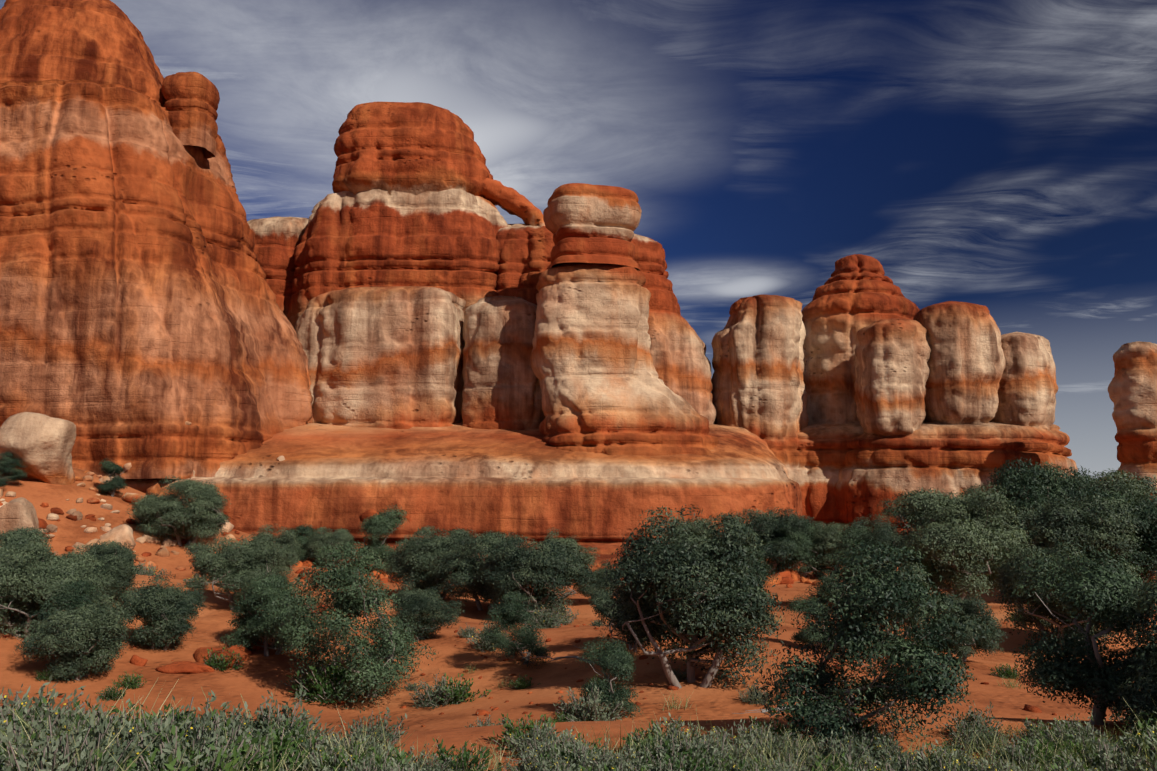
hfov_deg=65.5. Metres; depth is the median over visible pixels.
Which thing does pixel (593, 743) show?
green bush
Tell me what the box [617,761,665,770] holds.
sage bush
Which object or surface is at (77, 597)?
bush
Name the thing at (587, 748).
sage bush
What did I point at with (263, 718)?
sage bush
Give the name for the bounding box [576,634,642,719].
bush
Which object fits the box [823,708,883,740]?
green bush
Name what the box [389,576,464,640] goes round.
tree
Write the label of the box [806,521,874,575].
tree
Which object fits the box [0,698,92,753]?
sage bush
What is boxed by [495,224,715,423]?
rock formation
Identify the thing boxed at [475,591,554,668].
bush
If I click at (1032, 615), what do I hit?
bush
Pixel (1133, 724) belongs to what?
sage bush
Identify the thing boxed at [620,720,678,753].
green bush
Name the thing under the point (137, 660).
red boulders
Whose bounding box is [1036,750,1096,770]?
grass tuft
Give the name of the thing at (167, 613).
bush
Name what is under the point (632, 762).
sage bush
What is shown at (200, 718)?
green bush
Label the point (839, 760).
grass tuft
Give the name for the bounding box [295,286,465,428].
buttress rock
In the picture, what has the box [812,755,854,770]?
green bush
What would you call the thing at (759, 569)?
tree
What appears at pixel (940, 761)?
sage bush
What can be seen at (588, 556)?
tree
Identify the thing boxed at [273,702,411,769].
grass tuft
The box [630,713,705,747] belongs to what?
sage bush
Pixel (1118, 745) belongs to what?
green bush
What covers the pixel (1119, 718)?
sage bush
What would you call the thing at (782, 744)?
sage bush
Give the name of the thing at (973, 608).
bush
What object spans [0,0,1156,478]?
sky
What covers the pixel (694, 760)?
green bush
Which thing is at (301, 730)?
green bush
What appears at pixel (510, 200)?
arch rock
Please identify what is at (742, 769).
sage bush
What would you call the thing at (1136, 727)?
grass tuft
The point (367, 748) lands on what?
sage bush
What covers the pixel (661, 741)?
sage bush
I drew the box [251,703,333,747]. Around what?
sage bush
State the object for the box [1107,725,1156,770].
sage bush
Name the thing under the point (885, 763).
grass tuft
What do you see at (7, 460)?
tree
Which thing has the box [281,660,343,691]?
bush
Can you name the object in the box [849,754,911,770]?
sage bush
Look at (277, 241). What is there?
rock formation
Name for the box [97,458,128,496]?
tree
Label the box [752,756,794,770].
sage bush
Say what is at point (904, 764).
sage bush
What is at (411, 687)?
sage bush
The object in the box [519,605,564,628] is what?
bush
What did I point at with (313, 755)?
grass tuft
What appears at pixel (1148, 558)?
bush
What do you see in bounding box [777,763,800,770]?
sage bush
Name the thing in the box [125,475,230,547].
bush
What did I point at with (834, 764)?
green bush
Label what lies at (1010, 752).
sage bush
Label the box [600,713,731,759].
grass tuft
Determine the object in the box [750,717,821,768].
grass tuft
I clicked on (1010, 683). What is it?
grass tuft
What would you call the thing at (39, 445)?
pale boulders
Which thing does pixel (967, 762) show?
sage bush
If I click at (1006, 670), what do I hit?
green bush
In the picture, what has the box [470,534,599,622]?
bush
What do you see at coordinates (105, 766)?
sage bush
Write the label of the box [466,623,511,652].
bush
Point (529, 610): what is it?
bush
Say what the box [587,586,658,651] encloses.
tree
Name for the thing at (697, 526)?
tree
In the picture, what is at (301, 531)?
tree
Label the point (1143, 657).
bush
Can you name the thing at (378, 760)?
green bush
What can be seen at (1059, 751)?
grass tuft
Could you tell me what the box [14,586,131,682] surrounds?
bush
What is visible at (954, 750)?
grass tuft
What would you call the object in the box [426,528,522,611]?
bush
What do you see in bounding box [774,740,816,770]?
sage bush
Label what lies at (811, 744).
green bush
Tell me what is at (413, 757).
sage bush
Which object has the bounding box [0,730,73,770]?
green bush
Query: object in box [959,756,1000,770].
sage bush
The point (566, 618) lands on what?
bush
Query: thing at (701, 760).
green bush
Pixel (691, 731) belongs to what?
grass tuft
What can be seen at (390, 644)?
bush
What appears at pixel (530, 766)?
sage bush
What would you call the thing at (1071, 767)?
sage bush
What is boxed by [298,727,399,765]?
grass tuft
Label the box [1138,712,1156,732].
green bush
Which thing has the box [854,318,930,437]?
rock pillar
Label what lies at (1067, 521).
bush
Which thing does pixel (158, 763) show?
sage bush
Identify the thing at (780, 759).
grass tuft
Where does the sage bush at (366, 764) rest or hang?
on the ground
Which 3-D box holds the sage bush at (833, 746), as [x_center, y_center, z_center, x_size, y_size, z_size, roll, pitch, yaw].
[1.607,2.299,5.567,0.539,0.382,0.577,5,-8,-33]
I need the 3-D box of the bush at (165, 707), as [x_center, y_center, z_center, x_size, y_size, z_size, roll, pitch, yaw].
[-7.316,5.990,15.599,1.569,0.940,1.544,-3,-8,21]
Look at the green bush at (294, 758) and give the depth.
5.46 m
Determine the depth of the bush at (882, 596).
6.04 m
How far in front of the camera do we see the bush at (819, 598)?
46.85 m
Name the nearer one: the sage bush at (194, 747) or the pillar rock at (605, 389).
the sage bush at (194, 747)
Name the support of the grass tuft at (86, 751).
on the ground
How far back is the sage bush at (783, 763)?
5.30 m
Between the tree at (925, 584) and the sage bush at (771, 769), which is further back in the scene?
the tree at (925, 584)
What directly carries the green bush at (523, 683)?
on the ground
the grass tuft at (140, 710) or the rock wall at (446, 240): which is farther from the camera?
the rock wall at (446, 240)
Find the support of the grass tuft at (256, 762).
on the ground
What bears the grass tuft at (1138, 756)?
on the ground
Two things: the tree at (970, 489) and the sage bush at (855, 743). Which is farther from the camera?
the tree at (970, 489)
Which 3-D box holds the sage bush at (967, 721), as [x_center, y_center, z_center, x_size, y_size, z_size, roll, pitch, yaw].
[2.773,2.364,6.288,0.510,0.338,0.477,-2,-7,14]
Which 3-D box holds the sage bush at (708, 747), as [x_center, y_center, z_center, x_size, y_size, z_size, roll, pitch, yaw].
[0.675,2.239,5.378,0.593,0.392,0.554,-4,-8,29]
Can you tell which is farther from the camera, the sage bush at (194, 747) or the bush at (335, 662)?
the bush at (335, 662)
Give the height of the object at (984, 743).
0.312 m
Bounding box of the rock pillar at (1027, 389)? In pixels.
[989,332,1057,430]
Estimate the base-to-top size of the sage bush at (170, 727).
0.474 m
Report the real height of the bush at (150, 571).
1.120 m
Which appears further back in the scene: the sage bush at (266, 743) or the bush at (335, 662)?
the bush at (335, 662)
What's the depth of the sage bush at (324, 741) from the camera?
5.71 m
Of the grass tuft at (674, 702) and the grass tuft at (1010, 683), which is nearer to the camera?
the grass tuft at (674, 702)
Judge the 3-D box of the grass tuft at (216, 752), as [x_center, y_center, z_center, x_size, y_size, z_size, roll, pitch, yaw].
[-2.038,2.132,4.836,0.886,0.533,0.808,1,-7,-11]
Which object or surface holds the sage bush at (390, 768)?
on the ground
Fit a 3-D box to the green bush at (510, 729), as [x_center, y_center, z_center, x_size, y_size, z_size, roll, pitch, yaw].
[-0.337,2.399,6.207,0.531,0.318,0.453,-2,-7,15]
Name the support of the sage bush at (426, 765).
on the ground
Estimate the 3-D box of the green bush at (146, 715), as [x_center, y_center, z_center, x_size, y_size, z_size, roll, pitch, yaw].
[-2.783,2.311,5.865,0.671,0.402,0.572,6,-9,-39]
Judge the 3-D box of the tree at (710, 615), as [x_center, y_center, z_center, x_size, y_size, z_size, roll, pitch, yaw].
[2.599,4.918,20.378,3.989,4.413,4.090,6,-9,-40]
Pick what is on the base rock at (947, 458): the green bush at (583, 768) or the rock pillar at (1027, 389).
the rock pillar at (1027, 389)
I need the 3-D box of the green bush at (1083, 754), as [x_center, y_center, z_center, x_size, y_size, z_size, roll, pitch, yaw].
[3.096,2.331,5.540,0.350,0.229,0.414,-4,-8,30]
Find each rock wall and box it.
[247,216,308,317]
[287,189,507,329]
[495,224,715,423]
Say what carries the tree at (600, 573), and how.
on the ground
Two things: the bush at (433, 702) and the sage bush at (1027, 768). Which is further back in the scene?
the bush at (433, 702)
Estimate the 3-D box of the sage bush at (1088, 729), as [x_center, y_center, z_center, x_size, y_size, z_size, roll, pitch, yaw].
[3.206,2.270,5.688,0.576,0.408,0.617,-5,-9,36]
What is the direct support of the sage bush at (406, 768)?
on the ground
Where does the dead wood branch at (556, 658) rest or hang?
on the ground
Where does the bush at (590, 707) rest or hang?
on the ground
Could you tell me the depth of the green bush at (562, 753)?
5.37 m
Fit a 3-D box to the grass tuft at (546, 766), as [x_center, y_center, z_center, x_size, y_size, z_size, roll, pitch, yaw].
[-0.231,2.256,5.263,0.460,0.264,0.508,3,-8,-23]
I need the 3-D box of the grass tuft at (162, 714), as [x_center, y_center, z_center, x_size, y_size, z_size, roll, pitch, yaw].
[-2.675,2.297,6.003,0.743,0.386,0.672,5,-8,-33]
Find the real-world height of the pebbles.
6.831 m
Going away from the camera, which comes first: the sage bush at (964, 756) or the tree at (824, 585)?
the sage bush at (964, 756)
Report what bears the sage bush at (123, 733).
on the ground
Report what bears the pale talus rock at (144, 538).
on the ground
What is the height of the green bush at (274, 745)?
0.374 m
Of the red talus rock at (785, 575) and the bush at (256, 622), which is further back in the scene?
the red talus rock at (785, 575)
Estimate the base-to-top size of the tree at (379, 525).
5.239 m
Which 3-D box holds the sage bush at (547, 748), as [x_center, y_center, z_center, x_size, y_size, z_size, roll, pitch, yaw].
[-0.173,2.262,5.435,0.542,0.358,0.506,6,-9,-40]
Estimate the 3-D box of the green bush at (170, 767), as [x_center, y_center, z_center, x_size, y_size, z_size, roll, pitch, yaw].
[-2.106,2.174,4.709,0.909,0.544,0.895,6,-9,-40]
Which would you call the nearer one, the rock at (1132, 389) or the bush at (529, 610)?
the bush at (529, 610)
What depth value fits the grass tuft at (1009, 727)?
6.42 m
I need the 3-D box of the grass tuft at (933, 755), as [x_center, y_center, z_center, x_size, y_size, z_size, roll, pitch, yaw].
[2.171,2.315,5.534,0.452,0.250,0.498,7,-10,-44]
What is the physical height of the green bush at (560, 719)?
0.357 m
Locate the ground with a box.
[0,467,1156,770]
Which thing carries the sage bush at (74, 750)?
on the ground
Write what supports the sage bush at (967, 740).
on the ground
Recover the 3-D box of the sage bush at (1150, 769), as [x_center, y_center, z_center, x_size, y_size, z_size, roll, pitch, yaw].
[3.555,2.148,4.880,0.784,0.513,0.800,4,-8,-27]
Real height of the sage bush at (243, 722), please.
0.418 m
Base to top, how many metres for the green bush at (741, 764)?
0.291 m
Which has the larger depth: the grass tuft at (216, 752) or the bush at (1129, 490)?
the bush at (1129, 490)
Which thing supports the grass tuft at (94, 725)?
on the ground
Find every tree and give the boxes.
[0,452,27,486]
[0,526,57,559]
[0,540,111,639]
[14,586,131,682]
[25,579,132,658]
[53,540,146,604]
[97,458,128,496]
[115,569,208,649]
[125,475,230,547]
[134,492,177,530]
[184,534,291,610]
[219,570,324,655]
[249,524,301,580]
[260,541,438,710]
[288,524,318,561]
[301,526,353,567]
[353,503,408,574]
[382,525,477,598]
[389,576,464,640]
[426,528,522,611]
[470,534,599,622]
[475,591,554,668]
[541,527,598,566]
[574,560,620,601]
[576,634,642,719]
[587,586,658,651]
[600,504,787,689]
[656,516,718,553]
[706,542,780,589]
[716,507,816,574]
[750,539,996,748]
[773,515,831,577]
[786,593,835,648]
[803,527,888,605]
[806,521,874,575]
[839,514,904,565]
[854,558,939,638]
[875,491,931,566]
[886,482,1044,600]
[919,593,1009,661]
[930,486,1035,534]
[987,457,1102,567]
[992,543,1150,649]
[1003,538,1155,724]
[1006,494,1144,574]
[1040,466,1156,505]
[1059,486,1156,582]
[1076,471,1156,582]
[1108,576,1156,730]
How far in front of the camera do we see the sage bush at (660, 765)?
5.06 m
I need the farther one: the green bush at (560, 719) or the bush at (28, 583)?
the bush at (28, 583)
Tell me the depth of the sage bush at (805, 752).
5.61 m
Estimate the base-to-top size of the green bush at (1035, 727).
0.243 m
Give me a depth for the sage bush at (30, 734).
5.16 m
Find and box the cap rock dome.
[332,102,492,196]
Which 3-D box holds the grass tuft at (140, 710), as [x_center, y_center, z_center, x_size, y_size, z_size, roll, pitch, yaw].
[-2.905,2.163,5.558,1.054,0.583,1.162,-3,-8,26]
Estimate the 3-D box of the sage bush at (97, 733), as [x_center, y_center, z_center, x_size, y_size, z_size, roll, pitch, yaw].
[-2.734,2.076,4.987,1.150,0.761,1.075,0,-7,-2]
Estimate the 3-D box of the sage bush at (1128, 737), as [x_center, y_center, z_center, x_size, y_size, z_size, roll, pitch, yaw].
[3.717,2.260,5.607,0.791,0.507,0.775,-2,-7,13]
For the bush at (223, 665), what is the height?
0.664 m
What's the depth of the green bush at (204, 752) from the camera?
5.19 m
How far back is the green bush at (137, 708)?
5.77 m
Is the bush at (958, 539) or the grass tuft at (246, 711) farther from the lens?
the bush at (958, 539)
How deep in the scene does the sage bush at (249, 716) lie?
6.00 m
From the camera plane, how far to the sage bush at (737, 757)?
5.53 m
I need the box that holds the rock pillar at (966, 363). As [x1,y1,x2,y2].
[913,301,1005,424]
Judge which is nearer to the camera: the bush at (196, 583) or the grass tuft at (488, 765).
the grass tuft at (488, 765)
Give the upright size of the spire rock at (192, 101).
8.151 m
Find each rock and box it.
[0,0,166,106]
[0,470,952,587]
[0,472,1155,587]
[161,72,219,158]
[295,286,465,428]
[462,296,544,429]
[482,178,544,225]
[530,263,718,455]
[543,183,641,270]
[711,294,808,481]
[801,254,919,424]
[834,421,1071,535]
[1108,341,1156,499]
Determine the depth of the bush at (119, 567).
27.71 m
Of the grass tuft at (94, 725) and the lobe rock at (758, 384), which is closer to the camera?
the grass tuft at (94, 725)
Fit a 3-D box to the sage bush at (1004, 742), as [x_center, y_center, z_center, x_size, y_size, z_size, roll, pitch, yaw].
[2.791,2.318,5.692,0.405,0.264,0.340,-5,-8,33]
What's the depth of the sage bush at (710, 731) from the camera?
5.82 m
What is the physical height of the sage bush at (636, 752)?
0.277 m
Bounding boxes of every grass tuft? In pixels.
[0,695,192,762]
[1,713,148,770]
[2,677,178,744]
[5,724,109,770]
[106,719,274,770]
[130,699,203,722]
[145,746,292,770]
[199,682,296,737]
[255,744,311,770]
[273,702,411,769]
[285,737,342,770]
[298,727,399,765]
[324,722,437,769]
[376,735,459,769]
[457,749,519,770]
[462,738,519,769]
[499,677,514,688]
[506,746,588,770]
[569,716,626,753]
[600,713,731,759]
[604,720,696,764]
[639,708,733,753]
[659,689,696,710]
[673,725,776,770]
[721,748,836,770]
[728,729,834,770]
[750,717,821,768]
[762,725,854,769]
[801,746,867,770]
[839,750,929,770]
[860,724,924,756]
[885,739,967,768]
[914,727,998,770]
[926,737,1048,770]
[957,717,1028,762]
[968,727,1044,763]
[988,720,1024,737]
[995,674,1023,688]
[1021,731,1104,769]
[1036,740,1093,766]
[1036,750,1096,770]
[1042,726,1141,770]
[1084,716,1156,744]
[1102,716,1156,749]
[1116,694,1156,754]
[1124,730,1156,770]
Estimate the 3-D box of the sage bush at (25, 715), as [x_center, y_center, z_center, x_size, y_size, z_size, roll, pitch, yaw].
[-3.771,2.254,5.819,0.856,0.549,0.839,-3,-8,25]
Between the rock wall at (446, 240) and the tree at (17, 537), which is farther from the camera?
the rock wall at (446, 240)
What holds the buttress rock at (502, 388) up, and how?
on the rock bench
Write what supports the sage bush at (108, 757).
on the ground
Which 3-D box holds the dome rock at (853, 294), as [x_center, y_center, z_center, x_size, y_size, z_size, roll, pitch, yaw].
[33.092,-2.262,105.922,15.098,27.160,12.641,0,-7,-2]
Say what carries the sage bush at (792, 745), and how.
on the ground
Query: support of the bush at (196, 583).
on the ground
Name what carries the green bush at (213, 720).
on the ground
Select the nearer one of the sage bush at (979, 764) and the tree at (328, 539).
the sage bush at (979, 764)
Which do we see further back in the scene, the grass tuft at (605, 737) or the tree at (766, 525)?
the tree at (766, 525)
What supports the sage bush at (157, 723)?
on the ground
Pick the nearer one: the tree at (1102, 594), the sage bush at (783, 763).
the sage bush at (783, 763)
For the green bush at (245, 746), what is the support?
on the ground
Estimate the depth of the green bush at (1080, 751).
5.52 m
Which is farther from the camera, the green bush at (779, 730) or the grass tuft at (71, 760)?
the green bush at (779, 730)
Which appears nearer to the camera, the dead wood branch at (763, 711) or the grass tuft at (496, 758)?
the grass tuft at (496, 758)
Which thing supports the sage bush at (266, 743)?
on the ground
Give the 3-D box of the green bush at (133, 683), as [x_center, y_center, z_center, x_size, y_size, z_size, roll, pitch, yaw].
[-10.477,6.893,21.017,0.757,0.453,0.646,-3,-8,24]
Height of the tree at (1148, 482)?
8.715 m
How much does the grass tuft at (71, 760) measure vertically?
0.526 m
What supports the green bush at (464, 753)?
on the ground
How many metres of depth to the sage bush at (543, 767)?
5.13 m
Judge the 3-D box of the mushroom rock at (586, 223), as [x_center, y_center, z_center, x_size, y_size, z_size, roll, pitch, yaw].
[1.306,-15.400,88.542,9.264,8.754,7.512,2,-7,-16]
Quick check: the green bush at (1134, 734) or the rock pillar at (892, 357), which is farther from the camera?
the rock pillar at (892, 357)
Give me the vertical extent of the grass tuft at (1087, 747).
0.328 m
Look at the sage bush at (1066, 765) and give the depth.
5.18 m
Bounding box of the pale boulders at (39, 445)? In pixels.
[0,412,851,590]
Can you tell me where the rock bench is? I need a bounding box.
[120,420,826,575]
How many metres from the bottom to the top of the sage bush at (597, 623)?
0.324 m
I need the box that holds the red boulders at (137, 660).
[130,509,908,671]
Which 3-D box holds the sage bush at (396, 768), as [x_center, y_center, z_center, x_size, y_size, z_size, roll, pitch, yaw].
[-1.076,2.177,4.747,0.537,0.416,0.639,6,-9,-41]
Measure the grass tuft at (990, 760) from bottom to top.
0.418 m
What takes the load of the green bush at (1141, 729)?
on the ground
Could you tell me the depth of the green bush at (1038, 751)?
5.53 m
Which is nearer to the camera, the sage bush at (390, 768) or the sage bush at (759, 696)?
the sage bush at (390, 768)
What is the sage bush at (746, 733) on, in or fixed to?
on the ground
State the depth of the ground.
21.81 m
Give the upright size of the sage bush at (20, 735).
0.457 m
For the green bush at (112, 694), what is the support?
on the ground
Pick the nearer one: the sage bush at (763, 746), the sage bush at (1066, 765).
the sage bush at (1066, 765)
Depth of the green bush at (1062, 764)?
5.13 m
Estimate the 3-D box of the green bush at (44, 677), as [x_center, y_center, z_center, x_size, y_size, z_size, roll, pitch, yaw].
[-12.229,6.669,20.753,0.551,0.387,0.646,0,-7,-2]
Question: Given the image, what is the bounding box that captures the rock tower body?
[0,79,313,478]
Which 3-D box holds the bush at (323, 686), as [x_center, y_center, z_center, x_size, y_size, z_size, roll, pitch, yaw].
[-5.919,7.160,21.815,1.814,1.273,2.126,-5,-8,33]
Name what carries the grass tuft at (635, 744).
on the ground
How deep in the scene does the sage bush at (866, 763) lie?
5.32 m
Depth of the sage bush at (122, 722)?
5.58 m
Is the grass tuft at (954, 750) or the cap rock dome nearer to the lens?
the grass tuft at (954, 750)
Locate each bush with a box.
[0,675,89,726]
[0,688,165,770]
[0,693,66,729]
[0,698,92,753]
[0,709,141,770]
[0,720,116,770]
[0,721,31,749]
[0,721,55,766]
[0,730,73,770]
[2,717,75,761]
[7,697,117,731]
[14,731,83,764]
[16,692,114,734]
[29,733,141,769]
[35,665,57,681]
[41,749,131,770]
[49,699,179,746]
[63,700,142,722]
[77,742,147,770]
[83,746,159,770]
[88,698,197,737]
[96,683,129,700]
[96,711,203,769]
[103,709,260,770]
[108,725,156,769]
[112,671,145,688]
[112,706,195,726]
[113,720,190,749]
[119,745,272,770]
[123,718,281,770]
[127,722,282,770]
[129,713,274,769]
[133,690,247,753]
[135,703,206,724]
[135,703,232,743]
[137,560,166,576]
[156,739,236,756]
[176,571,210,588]
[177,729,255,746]
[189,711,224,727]
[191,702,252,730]
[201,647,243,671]
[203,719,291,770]
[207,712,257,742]
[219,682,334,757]
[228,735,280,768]
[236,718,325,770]
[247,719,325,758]
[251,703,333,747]
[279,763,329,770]
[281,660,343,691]
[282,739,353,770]
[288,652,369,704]
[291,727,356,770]
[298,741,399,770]
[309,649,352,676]
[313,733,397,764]
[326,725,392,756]
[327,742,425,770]
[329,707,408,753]
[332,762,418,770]
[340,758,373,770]
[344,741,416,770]
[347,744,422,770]
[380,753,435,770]
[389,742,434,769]
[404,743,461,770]
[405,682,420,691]
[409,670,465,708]
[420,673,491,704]
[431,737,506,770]
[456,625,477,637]
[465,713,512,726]
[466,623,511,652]
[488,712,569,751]
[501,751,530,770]
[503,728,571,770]
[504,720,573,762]
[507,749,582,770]
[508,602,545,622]
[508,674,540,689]
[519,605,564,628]
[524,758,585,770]
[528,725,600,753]
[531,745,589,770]
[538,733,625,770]
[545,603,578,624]
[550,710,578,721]
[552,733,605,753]
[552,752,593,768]
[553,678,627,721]
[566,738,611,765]
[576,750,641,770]
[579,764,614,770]
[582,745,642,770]
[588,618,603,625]
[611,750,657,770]
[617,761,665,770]
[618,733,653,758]
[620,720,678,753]
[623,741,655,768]
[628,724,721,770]
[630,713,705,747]
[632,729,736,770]
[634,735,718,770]
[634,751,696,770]
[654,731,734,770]
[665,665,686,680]
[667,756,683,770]
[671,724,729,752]
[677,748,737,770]
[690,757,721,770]
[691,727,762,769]
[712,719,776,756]
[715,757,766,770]
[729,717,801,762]
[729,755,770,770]
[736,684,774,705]
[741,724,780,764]
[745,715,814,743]
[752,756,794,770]
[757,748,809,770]
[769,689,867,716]
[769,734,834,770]
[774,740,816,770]
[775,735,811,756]
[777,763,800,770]
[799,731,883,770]
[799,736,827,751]
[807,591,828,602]
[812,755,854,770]
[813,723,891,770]
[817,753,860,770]
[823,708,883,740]
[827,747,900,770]
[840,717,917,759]
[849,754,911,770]
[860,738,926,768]
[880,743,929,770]
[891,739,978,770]
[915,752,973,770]
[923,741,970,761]
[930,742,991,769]
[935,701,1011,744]
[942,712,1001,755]
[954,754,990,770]
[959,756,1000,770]
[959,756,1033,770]
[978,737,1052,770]
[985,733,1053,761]
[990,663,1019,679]
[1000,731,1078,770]
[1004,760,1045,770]
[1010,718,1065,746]
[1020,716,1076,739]
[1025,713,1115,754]
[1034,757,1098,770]
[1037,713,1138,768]
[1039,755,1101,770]
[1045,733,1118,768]
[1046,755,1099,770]
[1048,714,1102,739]
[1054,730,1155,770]
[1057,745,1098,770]
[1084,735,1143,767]
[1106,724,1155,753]
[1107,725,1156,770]
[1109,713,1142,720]
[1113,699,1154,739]
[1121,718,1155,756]
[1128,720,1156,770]
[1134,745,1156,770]
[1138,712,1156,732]
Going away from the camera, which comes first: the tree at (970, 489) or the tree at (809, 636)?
the tree at (809, 636)
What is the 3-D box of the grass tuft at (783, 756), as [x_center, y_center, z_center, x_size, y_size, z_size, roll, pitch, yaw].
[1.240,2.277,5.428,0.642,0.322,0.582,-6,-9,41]
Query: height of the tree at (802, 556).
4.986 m
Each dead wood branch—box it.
[532,641,616,662]
[734,701,890,716]
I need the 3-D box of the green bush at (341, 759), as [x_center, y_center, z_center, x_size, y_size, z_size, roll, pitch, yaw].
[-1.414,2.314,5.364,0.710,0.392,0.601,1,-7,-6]
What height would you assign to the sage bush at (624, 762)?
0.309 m
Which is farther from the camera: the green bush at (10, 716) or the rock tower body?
the rock tower body
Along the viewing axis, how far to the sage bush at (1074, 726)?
6.29 m
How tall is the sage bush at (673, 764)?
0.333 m
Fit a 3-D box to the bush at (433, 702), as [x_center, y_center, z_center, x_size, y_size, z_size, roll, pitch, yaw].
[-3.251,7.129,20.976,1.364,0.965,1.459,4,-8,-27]
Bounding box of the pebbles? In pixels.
[3,513,1112,730]
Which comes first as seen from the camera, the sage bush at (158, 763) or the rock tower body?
the sage bush at (158, 763)
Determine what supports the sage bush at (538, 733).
on the ground
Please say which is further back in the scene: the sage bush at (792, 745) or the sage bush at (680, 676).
the sage bush at (680, 676)
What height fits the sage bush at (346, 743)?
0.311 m
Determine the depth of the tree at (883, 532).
61.05 m
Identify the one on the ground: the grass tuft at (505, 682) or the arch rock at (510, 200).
the grass tuft at (505, 682)
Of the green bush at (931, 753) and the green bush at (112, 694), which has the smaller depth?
the green bush at (931, 753)
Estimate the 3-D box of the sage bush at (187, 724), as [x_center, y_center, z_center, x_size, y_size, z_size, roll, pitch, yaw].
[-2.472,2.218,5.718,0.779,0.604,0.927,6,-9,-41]
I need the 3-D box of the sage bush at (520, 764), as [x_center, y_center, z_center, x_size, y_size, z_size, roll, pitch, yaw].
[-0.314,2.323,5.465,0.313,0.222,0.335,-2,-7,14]
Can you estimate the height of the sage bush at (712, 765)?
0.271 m
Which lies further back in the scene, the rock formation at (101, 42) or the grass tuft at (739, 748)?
the rock formation at (101, 42)
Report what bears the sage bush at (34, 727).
on the ground
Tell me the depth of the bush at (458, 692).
20.93 m
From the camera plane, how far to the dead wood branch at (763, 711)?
16.23 m
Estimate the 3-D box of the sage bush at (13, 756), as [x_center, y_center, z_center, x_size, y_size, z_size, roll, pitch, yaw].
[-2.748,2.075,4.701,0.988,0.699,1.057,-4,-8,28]
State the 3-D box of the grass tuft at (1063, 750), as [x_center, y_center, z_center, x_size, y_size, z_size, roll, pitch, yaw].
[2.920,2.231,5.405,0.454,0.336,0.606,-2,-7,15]
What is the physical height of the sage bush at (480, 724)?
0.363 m
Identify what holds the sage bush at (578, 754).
on the ground
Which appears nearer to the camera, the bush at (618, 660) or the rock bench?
the bush at (618, 660)
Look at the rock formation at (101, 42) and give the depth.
85.57 m
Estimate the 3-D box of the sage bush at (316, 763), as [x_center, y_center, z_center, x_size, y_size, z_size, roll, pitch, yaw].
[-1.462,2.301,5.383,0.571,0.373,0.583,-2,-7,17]
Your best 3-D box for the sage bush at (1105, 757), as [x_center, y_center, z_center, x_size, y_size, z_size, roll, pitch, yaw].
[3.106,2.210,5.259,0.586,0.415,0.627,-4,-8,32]
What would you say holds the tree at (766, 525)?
on the ground
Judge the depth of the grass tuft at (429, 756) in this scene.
5.48 m
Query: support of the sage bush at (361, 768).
on the ground
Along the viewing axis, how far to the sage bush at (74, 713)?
5.89 m
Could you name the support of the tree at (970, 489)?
on the ground
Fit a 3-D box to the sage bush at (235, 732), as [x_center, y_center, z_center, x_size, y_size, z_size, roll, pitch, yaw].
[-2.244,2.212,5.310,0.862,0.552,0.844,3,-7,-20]
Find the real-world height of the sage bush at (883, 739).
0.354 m
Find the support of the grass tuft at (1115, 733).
on the ground
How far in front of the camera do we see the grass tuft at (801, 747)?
5.66 m
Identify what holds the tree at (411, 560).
on the ground
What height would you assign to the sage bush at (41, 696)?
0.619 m
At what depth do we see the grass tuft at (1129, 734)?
5.80 m
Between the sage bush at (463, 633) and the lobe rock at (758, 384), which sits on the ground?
the sage bush at (463, 633)
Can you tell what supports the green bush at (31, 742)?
on the ground
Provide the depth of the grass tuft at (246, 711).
5.92 m
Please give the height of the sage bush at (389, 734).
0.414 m
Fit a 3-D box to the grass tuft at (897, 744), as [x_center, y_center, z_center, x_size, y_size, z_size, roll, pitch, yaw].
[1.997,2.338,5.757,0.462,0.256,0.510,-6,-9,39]
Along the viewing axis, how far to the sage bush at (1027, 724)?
6.18 m
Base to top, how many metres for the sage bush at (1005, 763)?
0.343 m
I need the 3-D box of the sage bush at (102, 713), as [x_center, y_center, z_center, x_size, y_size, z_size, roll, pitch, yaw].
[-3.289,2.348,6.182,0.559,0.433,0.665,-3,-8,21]
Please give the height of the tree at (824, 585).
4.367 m
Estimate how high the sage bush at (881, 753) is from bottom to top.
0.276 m
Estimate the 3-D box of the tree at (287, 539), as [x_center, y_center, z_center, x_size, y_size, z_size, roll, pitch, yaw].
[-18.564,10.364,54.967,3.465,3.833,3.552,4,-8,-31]
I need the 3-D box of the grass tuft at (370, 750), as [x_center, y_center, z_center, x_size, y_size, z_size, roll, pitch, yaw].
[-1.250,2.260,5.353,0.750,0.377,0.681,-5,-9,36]
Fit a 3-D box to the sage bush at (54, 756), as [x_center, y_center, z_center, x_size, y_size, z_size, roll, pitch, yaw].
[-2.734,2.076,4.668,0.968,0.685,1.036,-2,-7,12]
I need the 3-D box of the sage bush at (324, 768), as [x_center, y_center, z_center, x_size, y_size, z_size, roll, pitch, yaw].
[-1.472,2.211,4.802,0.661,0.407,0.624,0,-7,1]

